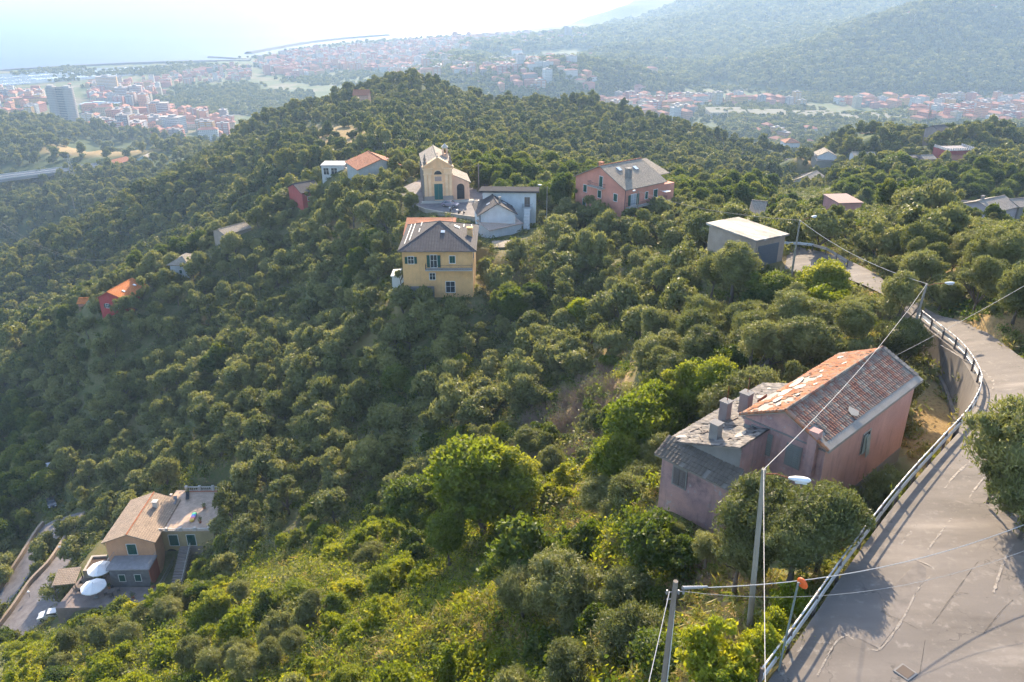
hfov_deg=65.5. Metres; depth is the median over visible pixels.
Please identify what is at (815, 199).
broadleaf tree
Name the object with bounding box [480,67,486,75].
town building
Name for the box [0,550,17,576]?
olive tree
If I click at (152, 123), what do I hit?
town building
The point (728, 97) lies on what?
town building
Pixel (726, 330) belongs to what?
olive tree
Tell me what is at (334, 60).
town building
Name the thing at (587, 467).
bush
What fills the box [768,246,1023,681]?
road
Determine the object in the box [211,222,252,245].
ridge house
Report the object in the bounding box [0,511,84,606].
driveway
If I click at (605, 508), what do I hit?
olive tree
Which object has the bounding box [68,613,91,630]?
bush
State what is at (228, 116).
town building
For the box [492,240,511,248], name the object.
stone outhouse
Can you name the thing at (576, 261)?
olive tree
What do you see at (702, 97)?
town building
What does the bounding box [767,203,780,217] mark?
broadleaf tree
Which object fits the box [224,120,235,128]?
town building
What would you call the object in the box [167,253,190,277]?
grey roofed cottage
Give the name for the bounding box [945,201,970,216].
olive tree
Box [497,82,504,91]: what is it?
town building
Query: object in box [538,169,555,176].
broadleaf tree
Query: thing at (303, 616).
olive tree
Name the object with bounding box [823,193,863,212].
salmon flat house
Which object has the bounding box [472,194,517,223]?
white gabled house
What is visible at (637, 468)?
olive tree
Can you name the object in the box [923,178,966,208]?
olive tree
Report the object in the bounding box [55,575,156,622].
villa patio
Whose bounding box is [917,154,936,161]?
mauve shed
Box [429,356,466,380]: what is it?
olive tree
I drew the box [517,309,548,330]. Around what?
olive tree
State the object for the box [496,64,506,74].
town building
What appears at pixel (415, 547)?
bush
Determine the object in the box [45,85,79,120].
apartment tower
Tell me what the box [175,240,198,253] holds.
broadleaf tree
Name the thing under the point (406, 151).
broadleaf tree
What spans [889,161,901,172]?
woodland tree
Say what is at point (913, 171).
broadleaf tree
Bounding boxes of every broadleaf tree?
[0,438,6,450]
[0,451,12,471]
[0,470,22,494]
[0,518,20,542]
[1,443,23,461]
[2,390,22,407]
[3,478,25,496]
[4,430,21,441]
[7,432,25,446]
[9,394,29,411]
[9,466,25,480]
[11,478,39,503]
[12,451,31,466]
[13,406,32,421]
[13,507,34,530]
[19,438,46,462]
[21,460,43,478]
[26,411,51,428]
[27,467,64,490]
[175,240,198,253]
[198,352,223,374]
[206,341,235,364]
[298,493,322,518]
[339,276,354,287]
[340,264,356,279]
[346,246,368,273]
[358,229,379,252]
[379,362,410,390]
[380,472,443,529]
[400,148,415,166]
[402,375,424,397]
[456,158,475,166]
[466,149,482,160]
[469,161,488,181]
[471,162,491,178]
[473,156,494,165]
[483,153,498,164]
[488,147,502,158]
[490,163,502,174]
[492,175,507,184]
[492,178,512,186]
[494,155,511,165]
[494,180,511,185]
[509,158,526,172]
[509,172,525,186]
[510,151,529,159]
[515,151,528,159]
[517,171,535,180]
[520,163,538,178]
[522,176,530,183]
[522,282,549,308]
[527,178,544,202]
[536,179,550,201]
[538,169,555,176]
[540,150,558,162]
[548,171,577,204]
[555,165,569,175]
[565,160,580,171]
[579,159,596,167]
[586,164,596,168]
[664,175,682,187]
[672,167,688,175]
[677,178,695,190]
[679,186,693,195]
[692,179,710,191]
[692,186,709,200]
[706,179,719,189]
[710,187,728,199]
[718,176,735,186]
[723,183,733,189]
[728,169,742,183]
[729,180,757,203]
[743,172,760,185]
[744,268,795,304]
[746,168,762,179]
[750,181,763,194]
[753,195,770,202]
[754,184,768,195]
[764,178,771,184]
[766,186,776,197]
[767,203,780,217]
[776,194,788,202]
[807,197,822,205]
[819,190,833,201]
[839,182,860,195]
[846,176,862,184]
[853,173,868,180]
[859,180,876,191]
[859,186,876,198]
[860,172,874,181]
[864,195,875,204]
[872,171,890,183]
[875,178,897,205]
[894,176,923,191]
[906,165,923,179]
[916,174,931,181]
[934,169,958,180]
[957,164,976,174]
[957,169,979,178]
[962,173,978,183]
[963,182,984,199]
[966,167,986,172]
[966,205,982,216]
[972,155,994,171]
[975,172,994,184]
[975,177,995,191]
[982,202,1005,220]
[989,185,1014,197]
[1003,213,1014,220]
[1010,172,1023,191]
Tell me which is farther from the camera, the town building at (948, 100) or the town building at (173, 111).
the town building at (948, 100)
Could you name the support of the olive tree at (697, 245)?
on the terrain
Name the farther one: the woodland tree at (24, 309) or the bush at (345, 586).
the woodland tree at (24, 309)
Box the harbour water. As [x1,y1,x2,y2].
[0,66,154,85]
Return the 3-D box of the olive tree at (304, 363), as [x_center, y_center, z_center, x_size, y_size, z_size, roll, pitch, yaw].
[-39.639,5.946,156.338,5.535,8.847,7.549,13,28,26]
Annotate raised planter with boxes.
[83,555,109,577]
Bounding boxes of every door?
[426,254,440,267]
[434,183,443,199]
[599,175,602,187]
[628,193,639,205]
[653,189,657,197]
[756,242,778,265]
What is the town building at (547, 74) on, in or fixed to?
on the terrain
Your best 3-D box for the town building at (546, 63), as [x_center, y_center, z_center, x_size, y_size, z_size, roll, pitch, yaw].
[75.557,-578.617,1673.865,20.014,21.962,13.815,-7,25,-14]
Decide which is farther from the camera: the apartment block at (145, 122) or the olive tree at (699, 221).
the apartment block at (145, 122)
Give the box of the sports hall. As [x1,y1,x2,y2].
[79,101,121,107]
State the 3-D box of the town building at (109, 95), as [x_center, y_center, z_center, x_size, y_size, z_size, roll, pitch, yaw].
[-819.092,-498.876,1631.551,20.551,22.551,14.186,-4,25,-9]
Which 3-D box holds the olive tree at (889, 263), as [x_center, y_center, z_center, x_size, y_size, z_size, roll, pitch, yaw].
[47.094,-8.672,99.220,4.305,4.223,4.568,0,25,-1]
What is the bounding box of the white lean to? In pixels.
[476,217,523,237]
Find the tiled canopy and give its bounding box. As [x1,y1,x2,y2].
[52,567,83,599]
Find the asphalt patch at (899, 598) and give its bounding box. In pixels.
[849,562,925,647]
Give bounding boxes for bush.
[0,624,14,642]
[0,633,10,643]
[1,649,17,664]
[1,664,40,681]
[2,660,14,671]
[8,651,22,661]
[15,650,37,667]
[17,641,47,657]
[17,663,43,674]
[18,631,34,640]
[20,638,35,647]
[30,649,54,669]
[33,639,46,645]
[41,664,78,681]
[46,635,57,648]
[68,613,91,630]
[79,652,106,681]
[87,605,103,616]
[89,655,126,681]
[97,677,114,681]
[101,591,130,614]
[101,610,123,618]
[102,639,139,667]
[118,600,138,616]
[119,669,153,681]
[128,640,143,651]
[148,643,176,669]
[151,625,187,655]
[159,632,181,638]
[180,671,206,681]
[183,580,211,609]
[185,578,199,585]
[187,565,202,579]
[196,622,215,639]
[200,553,225,579]
[211,581,231,597]
[212,532,231,552]
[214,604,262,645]
[232,572,252,581]
[246,566,258,573]
[249,541,262,554]
[250,599,276,621]
[252,587,282,609]
[274,532,289,548]
[278,672,309,681]
[279,535,298,551]
[287,527,308,546]
[288,654,308,671]
[296,656,323,678]
[311,535,332,556]
[316,523,340,537]
[319,610,343,635]
[320,542,340,560]
[327,577,366,604]
[329,544,351,562]
[336,521,350,530]
[337,620,367,647]
[341,526,375,554]
[360,490,380,508]
[360,515,380,526]
[360,593,401,632]
[361,503,376,520]
[361,595,392,616]
[363,521,383,538]
[368,504,386,519]
[369,656,426,681]
[381,518,406,542]
[386,550,418,564]
[387,556,413,582]
[398,527,428,550]
[406,563,435,588]
[407,541,429,563]
[407,559,434,574]
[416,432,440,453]
[429,641,478,681]
[446,425,469,440]
[452,592,468,604]
[470,641,498,669]
[476,510,562,584]
[485,647,521,672]
[491,421,507,439]
[501,425,511,438]
[505,427,517,442]
[519,626,559,664]
[530,421,544,430]
[538,421,560,443]
[540,482,555,497]
[541,393,558,405]
[547,473,554,480]
[551,462,579,486]
[551,518,606,563]
[556,486,574,503]
[560,433,573,440]
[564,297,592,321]
[573,602,607,638]
[580,455,602,480]
[582,397,596,409]
[589,403,602,413]
[592,405,614,433]
[598,354,619,367]
[607,521,623,556]
[619,505,676,574]
[625,625,685,681]
[639,369,670,385]
[639,584,671,614]
[665,528,702,567]
[673,613,752,681]
[688,357,703,363]
[701,663,755,681]
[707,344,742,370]
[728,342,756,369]
[729,651,763,681]
[737,622,788,668]
[738,290,757,302]
[758,605,787,635]
[766,579,810,619]
[806,282,853,305]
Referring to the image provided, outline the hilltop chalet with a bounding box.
[922,124,951,145]
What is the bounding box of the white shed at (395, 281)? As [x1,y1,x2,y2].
[391,269,403,287]
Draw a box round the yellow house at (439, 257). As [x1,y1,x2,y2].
[397,203,478,297]
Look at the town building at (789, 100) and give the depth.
1588.71 m
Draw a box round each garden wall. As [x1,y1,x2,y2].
[0,521,44,590]
[0,535,66,626]
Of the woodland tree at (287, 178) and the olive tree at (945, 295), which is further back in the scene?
the woodland tree at (287, 178)
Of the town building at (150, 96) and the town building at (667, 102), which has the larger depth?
the town building at (150, 96)
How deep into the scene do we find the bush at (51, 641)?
105.92 m
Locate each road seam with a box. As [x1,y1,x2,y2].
[778,644,801,675]
[817,634,849,674]
[842,560,933,650]
[901,461,970,543]
[928,477,984,549]
[940,345,994,392]
[992,543,1013,592]
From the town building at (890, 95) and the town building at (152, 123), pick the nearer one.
the town building at (152, 123)
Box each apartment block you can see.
[114,86,128,94]
[128,84,142,91]
[130,119,147,127]
[145,101,169,112]
[147,114,165,121]
[160,114,187,132]
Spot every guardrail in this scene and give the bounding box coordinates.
[758,310,982,681]
[784,242,848,266]
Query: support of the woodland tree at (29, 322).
on the terrain
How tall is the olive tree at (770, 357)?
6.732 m
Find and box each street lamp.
[746,468,810,626]
[790,215,816,276]
[904,282,954,357]
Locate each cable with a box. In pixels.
[642,192,792,219]
[649,591,669,681]
[677,551,1022,596]
[708,525,1022,587]
[763,470,765,681]
[765,284,926,467]
[800,220,926,283]
[896,286,1023,355]
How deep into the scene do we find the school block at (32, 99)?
1597.24 m
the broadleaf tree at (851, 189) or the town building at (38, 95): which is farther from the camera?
the town building at (38, 95)
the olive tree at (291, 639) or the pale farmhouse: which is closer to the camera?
the olive tree at (291, 639)
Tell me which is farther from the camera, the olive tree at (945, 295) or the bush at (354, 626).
the olive tree at (945, 295)
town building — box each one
[0,88,11,95]
[3,108,10,113]
[7,89,23,95]
[8,91,18,97]
[23,89,33,95]
[23,105,34,113]
[24,103,39,113]
[33,93,44,96]
[35,88,45,95]
[36,101,47,111]
[80,112,93,121]
[81,103,97,112]
[86,90,99,97]
[90,94,98,99]
[94,105,112,115]
[105,92,115,101]
[105,108,112,117]
[107,120,123,127]
[111,107,123,116]
[112,95,124,104]
[123,106,131,112]
[124,94,134,105]
[126,91,137,104]
[129,115,146,119]
[131,120,145,126]
[137,91,152,100]
[137,92,149,106]
[146,101,156,113]
[148,120,155,127]
[165,109,177,114]
[167,127,180,135]
[177,105,186,112]
[183,115,196,121]
[186,107,194,114]
[187,122,195,127]
[193,106,202,116]
[199,109,208,117]
[210,118,229,121]
[215,121,229,133]
[219,108,227,116]
[221,114,234,120]
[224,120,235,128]
[263,63,270,74]
[269,62,281,64]
[273,66,284,73]
[283,67,294,74]
[292,69,299,75]
[330,58,338,68]
[379,65,391,71]
[420,67,431,73]
[422,57,429,66]
[432,65,440,76]
[440,53,447,59]
[443,59,450,66]
[452,60,461,64]
[454,67,465,73]
[466,66,475,74]
[469,62,475,66]
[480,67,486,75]
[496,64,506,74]
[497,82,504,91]
[511,63,521,72]
[511,79,522,87]
[516,53,525,63]
[522,72,537,82]
[523,78,534,86]
[527,62,536,71]
[534,60,542,66]
[534,78,545,90]
[542,68,552,82]
[543,60,552,67]
[548,59,559,65]
[563,68,577,78]
[566,54,576,62]
[581,69,591,77]
[582,81,594,89]
[604,96,617,102]
[610,98,618,103]
[625,90,636,98]
[635,93,645,97]
[642,107,656,115]
[647,99,661,108]
[656,94,665,100]
[657,110,669,116]
[662,99,677,106]
[668,94,681,99]
[669,102,683,114]
[669,105,681,118]
[677,99,693,103]
[681,91,693,97]
[681,108,692,120]
[685,105,694,112]
[692,94,708,104]
[712,90,723,104]
[725,93,733,101]
[731,95,748,102]
[733,90,743,94]
[746,95,755,99]
[757,94,765,102]
[761,122,773,126]
[763,93,775,98]
[769,125,784,134]
[776,95,784,102]
[777,130,790,137]
[785,96,793,104]
[792,90,801,102]
[804,125,817,131]
[833,95,844,104]
[848,96,864,105]
[851,95,862,107]
[859,92,874,95]
[863,96,876,102]
[877,96,887,101]
[882,92,897,98]
[886,98,901,108]
[909,97,921,105]
[910,104,927,108]
[910,115,926,121]
[917,94,929,102]
[929,102,942,108]
[931,104,945,111]
[934,97,944,102]
[935,113,946,118]
[940,92,951,97]
[942,97,955,103]
[943,103,959,109]
[950,110,962,121]
[953,91,965,100]
[960,101,974,107]
[963,113,977,119]
[965,91,977,100]
[974,105,988,118]
[981,98,996,101]
[990,101,1003,107]
[992,90,1002,98]
[997,95,1011,101]
[999,116,1011,119]
[1000,100,1012,103]
[1003,109,1021,119]
[1004,113,1016,117]
[1012,94,1023,99]
[1014,99,1023,104]
[1017,102,1023,110]
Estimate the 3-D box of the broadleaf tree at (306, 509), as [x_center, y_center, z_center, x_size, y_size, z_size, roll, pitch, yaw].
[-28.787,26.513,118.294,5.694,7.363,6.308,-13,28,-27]
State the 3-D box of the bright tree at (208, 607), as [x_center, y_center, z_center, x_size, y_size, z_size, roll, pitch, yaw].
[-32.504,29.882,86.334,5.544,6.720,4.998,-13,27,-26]
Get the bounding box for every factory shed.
[705,107,745,117]
[747,109,785,114]
[792,110,834,115]
[839,112,858,118]
[884,113,906,117]
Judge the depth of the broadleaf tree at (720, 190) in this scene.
196.41 m
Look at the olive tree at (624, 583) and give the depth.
47.55 m
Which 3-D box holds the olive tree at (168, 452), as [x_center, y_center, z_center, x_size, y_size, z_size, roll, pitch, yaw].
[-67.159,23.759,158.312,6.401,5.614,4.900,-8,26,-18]
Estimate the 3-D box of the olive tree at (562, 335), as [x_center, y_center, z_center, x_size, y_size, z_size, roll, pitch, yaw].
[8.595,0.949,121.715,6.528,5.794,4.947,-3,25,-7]
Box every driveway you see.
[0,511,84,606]
[1,542,70,634]
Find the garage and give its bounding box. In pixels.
[706,217,789,265]
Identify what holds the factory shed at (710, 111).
on the terrain
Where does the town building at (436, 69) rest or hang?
on the terrain
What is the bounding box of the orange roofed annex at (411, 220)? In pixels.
[403,217,455,234]
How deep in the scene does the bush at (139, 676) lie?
72.00 m
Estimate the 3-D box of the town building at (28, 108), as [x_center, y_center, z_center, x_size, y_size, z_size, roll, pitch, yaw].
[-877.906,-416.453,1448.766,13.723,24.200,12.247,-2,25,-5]
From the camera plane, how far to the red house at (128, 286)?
223.88 m
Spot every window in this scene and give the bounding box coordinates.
[118,574,126,581]
[125,544,137,554]
[134,574,141,581]
[168,535,179,545]
[186,534,196,545]
[323,168,328,174]
[331,168,336,174]
[405,256,416,263]
[429,273,435,279]
[433,170,442,174]
[445,281,454,292]
[449,255,455,263]
[524,197,529,206]
[583,184,586,192]
[597,190,601,197]
[613,193,617,201]
[671,465,687,490]
[743,423,772,456]
[783,442,802,470]
[859,428,871,457]
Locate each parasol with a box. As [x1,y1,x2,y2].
[80,578,106,598]
[87,561,109,578]
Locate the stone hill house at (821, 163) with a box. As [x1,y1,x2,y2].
[810,155,833,168]
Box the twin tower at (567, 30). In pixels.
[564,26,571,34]
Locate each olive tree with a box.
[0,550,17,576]
[0,599,8,616]
[28,529,59,555]
[38,572,72,601]
[46,651,73,671]
[53,627,81,653]
[56,532,87,561]
[75,615,104,641]
[104,614,126,632]
[105,448,131,478]
[107,619,142,644]
[124,467,151,488]
[126,600,153,627]
[147,456,181,487]
[149,594,183,621]
[157,445,186,463]
[168,579,194,611]
[173,426,190,436]
[173,632,210,667]
[175,636,204,668]
[187,402,211,425]
[190,390,215,408]
[193,644,227,678]
[206,401,236,425]
[208,551,238,578]
[211,480,238,523]
[213,363,254,389]
[218,636,252,654]
[219,485,242,513]
[222,411,248,440]
[224,642,259,678]
[226,578,251,605]
[227,511,260,536]
[228,652,267,681]
[229,463,248,485]
[230,459,262,492]
[231,481,249,494]
[233,385,265,410]
[233,400,250,413]
[234,438,259,462]
[234,493,254,511]
[237,412,275,441]
[243,341,267,364]
[249,451,279,486]
[249,451,281,480]
[253,636,283,664]
[255,434,286,451]
[256,609,302,643]
[259,388,295,417]
[263,493,281,517]
[267,458,289,479]
[275,397,291,418]
[275,438,295,460]
[278,623,306,654]
[282,371,311,396]
[288,602,319,629]
[289,390,315,414]
[290,352,320,377]
[294,411,320,443]
[295,403,312,415]
[295,455,320,479]
[297,587,327,616]
[300,400,345,435]
[303,344,324,360]
[305,374,345,403]
[309,370,338,383]
[313,321,337,341]
[315,351,344,373]
[318,446,347,472]
[319,324,358,355]
[320,463,351,489]
[326,425,356,446]
[334,382,365,406]
[341,353,374,375]
[341,397,361,421]
[343,312,371,337]
[345,433,380,465]
[347,440,389,479]
[351,286,384,315]
[351,540,383,565]
[354,377,376,398]
[358,341,393,375]
[364,251,391,279]
[367,407,389,431]
[375,346,406,370]
[377,322,398,344]
[377,471,396,498]
[378,434,406,453]
[381,402,411,427]
[386,252,401,268]
[386,284,418,313]
[402,456,418,475]
[408,298,442,327]
[408,395,439,417]
[409,369,439,399]
[411,346,437,369]
[414,308,450,337]
[418,408,442,432]
[425,447,448,462]
[428,361,462,379]
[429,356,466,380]
[435,372,451,396]
[448,382,474,399]
[455,394,496,426]
[471,375,494,390]
[473,385,506,407]
[480,263,501,290]
[490,264,514,290]
[494,558,537,620]
[497,369,512,384]
[498,663,534,681]
[502,348,542,381]
[508,424,542,455]
[510,380,549,409]
[512,327,535,356]
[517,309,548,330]
[519,541,605,636]
[532,324,556,343]
[532,336,551,367]
[535,253,557,269]
[535,259,556,286]
[535,473,545,497]
[537,444,565,471]
[541,220,577,238]
[541,632,599,681]
[543,339,566,366]
[544,349,564,369]
[548,233,572,250]
[548,328,580,344]
[551,281,574,308]
[554,347,596,374]
[555,250,586,270]
[577,473,611,520]
[580,313,603,350]
[583,290,619,323]
[587,230,614,255]
[587,596,674,673]
[592,322,627,350]
[593,496,618,527]
[597,563,654,610]
[602,280,640,327]
[603,276,625,290]
[607,470,647,515]
[618,215,645,233]
[620,304,652,334]
[620,458,661,481]
[621,207,642,221]
[628,221,649,246]
[629,265,651,290]
[631,280,649,296]
[632,336,650,361]
[636,291,661,308]
[636,430,668,465]
[638,328,682,366]
[639,306,671,336]
[641,308,670,331]
[642,197,660,214]
[642,257,670,294]
[642,343,672,369]
[646,254,668,262]
[648,265,677,290]
[655,195,678,214]
[655,220,682,241]
[656,315,681,337]
[656,348,693,383]
[662,226,684,245]
[664,516,692,536]
[668,239,703,268]
[671,192,699,207]
[675,203,704,221]
[676,293,727,325]
[676,304,725,340]
[679,234,705,250]
[679,322,729,362]
[680,241,700,257]
[681,208,698,227]
[681,210,704,234]
[684,211,721,248]
[689,217,719,243]
[691,528,722,568]
[693,200,707,212]
[694,253,727,300]
[696,376,738,416]
[704,197,724,211]
[709,240,764,303]
[709,465,803,580]
[711,203,754,219]
[711,525,770,593]
[716,323,734,345]
[717,299,763,330]
[725,364,785,397]
[726,306,776,344]
[737,319,789,366]
[742,334,803,364]
[744,214,771,223]
[752,211,770,221]
[752,300,772,311]
[753,500,839,587]
[760,221,778,228]
[760,289,836,326]
[773,205,805,222]
[775,214,800,241]
[777,314,845,361]
[777,477,878,573]
[782,359,808,382]
[783,282,810,296]
[784,209,806,239]
[804,315,840,352]
[827,203,844,224]
[829,336,869,355]
[832,294,883,321]
[833,298,878,338]
[848,230,871,251]
[848,463,917,521]
[862,217,884,256]
[862,217,888,231]
[868,255,901,275]
[872,316,937,358]
[873,269,926,320]
[877,222,905,256]
[878,208,901,222]
[894,187,934,208]
[896,204,930,223]
[897,201,923,212]
[898,220,950,253]
[898,247,950,297]
[903,236,926,257]
[904,407,914,433]
[909,365,929,403]
[917,210,953,234]
[920,177,953,200]
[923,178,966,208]
[923,241,949,282]
[924,274,967,310]
[930,200,972,236]
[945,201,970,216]
[946,267,983,297]
[949,231,971,252]
[950,232,974,256]
[955,240,992,275]
[955,255,1005,314]
[959,393,1023,510]
[967,227,979,234]
[970,224,995,244]
[978,459,1004,503]
[979,225,1023,263]
[983,466,1023,538]
[994,263,1023,324]
[996,259,1016,281]
[1013,221,1023,233]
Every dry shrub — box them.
[540,404,579,430]
[561,374,605,402]
[700,607,752,639]
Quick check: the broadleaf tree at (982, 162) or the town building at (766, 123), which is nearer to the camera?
the broadleaf tree at (982, 162)
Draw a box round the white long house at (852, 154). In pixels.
[849,151,875,159]
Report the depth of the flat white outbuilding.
245.49 m
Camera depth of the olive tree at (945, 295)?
83.76 m
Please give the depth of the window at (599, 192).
177.47 m
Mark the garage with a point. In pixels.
(767, 242)
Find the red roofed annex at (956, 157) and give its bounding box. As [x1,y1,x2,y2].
[951,154,963,162]
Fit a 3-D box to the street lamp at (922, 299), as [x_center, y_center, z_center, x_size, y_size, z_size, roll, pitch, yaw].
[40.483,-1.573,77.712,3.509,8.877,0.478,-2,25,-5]
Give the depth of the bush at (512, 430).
103.44 m
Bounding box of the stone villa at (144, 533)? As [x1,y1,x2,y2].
[101,485,218,586]
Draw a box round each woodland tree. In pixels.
[0,324,21,346]
[0,357,17,374]
[4,353,24,370]
[11,311,20,320]
[11,323,26,343]
[18,313,33,326]
[20,307,28,314]
[24,317,37,330]
[27,305,41,316]
[27,319,42,336]
[32,313,41,319]
[39,331,58,353]
[41,319,50,333]
[46,319,56,330]
[254,194,268,205]
[271,182,287,192]
[278,173,297,186]
[298,168,311,180]
[462,142,477,151]
[597,158,607,165]
[667,164,680,174]
[837,166,861,177]
[861,165,874,171]
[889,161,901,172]
[925,159,946,171]
[986,154,998,166]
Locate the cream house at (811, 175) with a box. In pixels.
[795,170,824,181]
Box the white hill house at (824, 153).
[814,147,837,159]
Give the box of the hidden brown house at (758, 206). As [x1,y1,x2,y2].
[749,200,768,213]
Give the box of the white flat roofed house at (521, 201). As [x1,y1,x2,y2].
[478,186,538,229]
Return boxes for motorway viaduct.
[0,163,102,181]
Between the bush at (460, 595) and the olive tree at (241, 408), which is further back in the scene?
the olive tree at (241, 408)
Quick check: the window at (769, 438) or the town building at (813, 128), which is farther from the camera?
the town building at (813, 128)
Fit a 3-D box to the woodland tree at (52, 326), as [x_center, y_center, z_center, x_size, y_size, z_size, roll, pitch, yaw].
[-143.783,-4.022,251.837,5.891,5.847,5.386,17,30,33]
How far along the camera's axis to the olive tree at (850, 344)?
72.27 m
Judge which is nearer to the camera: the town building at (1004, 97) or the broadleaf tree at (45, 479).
the broadleaf tree at (45, 479)
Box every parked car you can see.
[37,607,56,621]
[46,496,56,508]
[441,200,458,207]
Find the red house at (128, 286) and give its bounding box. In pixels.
[97,278,147,317]
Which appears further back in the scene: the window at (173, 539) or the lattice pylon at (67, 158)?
the lattice pylon at (67, 158)
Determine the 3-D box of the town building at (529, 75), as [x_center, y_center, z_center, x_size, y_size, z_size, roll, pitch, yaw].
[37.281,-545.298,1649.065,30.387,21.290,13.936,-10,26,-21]
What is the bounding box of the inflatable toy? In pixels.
[189,512,196,521]
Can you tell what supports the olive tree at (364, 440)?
on the terrain
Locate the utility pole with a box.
[659,580,707,681]
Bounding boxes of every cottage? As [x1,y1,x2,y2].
[111,156,128,163]
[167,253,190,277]
[286,180,317,209]
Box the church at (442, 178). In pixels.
[419,143,476,203]
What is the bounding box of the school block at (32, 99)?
[10,96,47,104]
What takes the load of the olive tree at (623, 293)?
on the terrain
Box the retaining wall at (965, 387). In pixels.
[901,310,980,440]
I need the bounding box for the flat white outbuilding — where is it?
[320,161,346,182]
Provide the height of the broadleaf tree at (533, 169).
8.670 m
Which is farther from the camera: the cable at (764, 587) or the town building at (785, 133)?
the town building at (785, 133)
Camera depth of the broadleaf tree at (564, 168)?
219.82 m
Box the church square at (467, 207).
[401,179,482,215]
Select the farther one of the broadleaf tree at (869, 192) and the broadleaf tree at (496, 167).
the broadleaf tree at (869, 192)
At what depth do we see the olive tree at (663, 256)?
129.62 m
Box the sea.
[0,0,631,68]
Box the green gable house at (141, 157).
[136,153,155,160]
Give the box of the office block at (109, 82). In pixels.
[95,75,118,90]
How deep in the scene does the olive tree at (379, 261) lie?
168.79 m
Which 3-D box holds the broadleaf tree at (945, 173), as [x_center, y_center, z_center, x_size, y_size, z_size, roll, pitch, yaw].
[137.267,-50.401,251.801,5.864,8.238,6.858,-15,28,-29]
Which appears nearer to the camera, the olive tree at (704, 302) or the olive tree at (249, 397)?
the olive tree at (704, 302)
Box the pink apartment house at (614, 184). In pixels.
[573,158,673,218]
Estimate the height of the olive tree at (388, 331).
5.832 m
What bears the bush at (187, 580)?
on the terrain
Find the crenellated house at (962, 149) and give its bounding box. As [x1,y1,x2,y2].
[932,144,973,158]
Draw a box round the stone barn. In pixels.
[1009,197,1023,220]
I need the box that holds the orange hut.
[76,297,87,310]
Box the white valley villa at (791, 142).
[780,138,799,147]
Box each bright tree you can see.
[4,641,21,652]
[27,631,45,640]
[143,583,175,610]
[184,586,234,631]
[191,557,206,578]
[211,574,229,587]
[279,576,315,602]
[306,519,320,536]
[320,590,352,613]
[327,662,368,681]
[363,564,403,596]
[416,514,434,531]
[421,430,539,536]
[424,509,470,565]
[428,445,444,500]
[453,352,480,378]
[477,444,543,528]
[589,423,643,477]
[601,385,684,458]
[638,378,692,431]
[652,359,705,419]
[692,354,739,394]
[794,257,854,291]
[825,530,871,550]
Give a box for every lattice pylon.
[66,156,74,176]
[924,110,933,126]
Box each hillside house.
[511,48,521,54]
[634,84,645,91]
[647,66,657,72]
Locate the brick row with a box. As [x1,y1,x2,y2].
[113,106,146,113]
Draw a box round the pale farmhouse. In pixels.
[963,195,1018,218]
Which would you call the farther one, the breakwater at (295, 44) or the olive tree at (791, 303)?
the breakwater at (295, 44)
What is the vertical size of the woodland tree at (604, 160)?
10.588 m
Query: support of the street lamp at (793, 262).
on the terrain
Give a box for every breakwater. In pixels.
[0,60,250,70]
[207,56,247,58]
[244,34,390,53]
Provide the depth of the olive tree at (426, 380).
124.99 m
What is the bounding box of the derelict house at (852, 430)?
[654,345,922,536]
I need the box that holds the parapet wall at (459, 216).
[412,205,474,221]
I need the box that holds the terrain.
[0,0,1023,681]
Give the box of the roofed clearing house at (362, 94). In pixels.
[352,89,370,101]
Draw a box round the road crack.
[887,543,997,628]
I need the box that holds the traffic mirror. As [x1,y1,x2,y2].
[778,577,807,670]
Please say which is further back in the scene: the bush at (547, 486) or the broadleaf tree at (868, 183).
the broadleaf tree at (868, 183)
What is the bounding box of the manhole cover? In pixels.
[893,663,917,680]

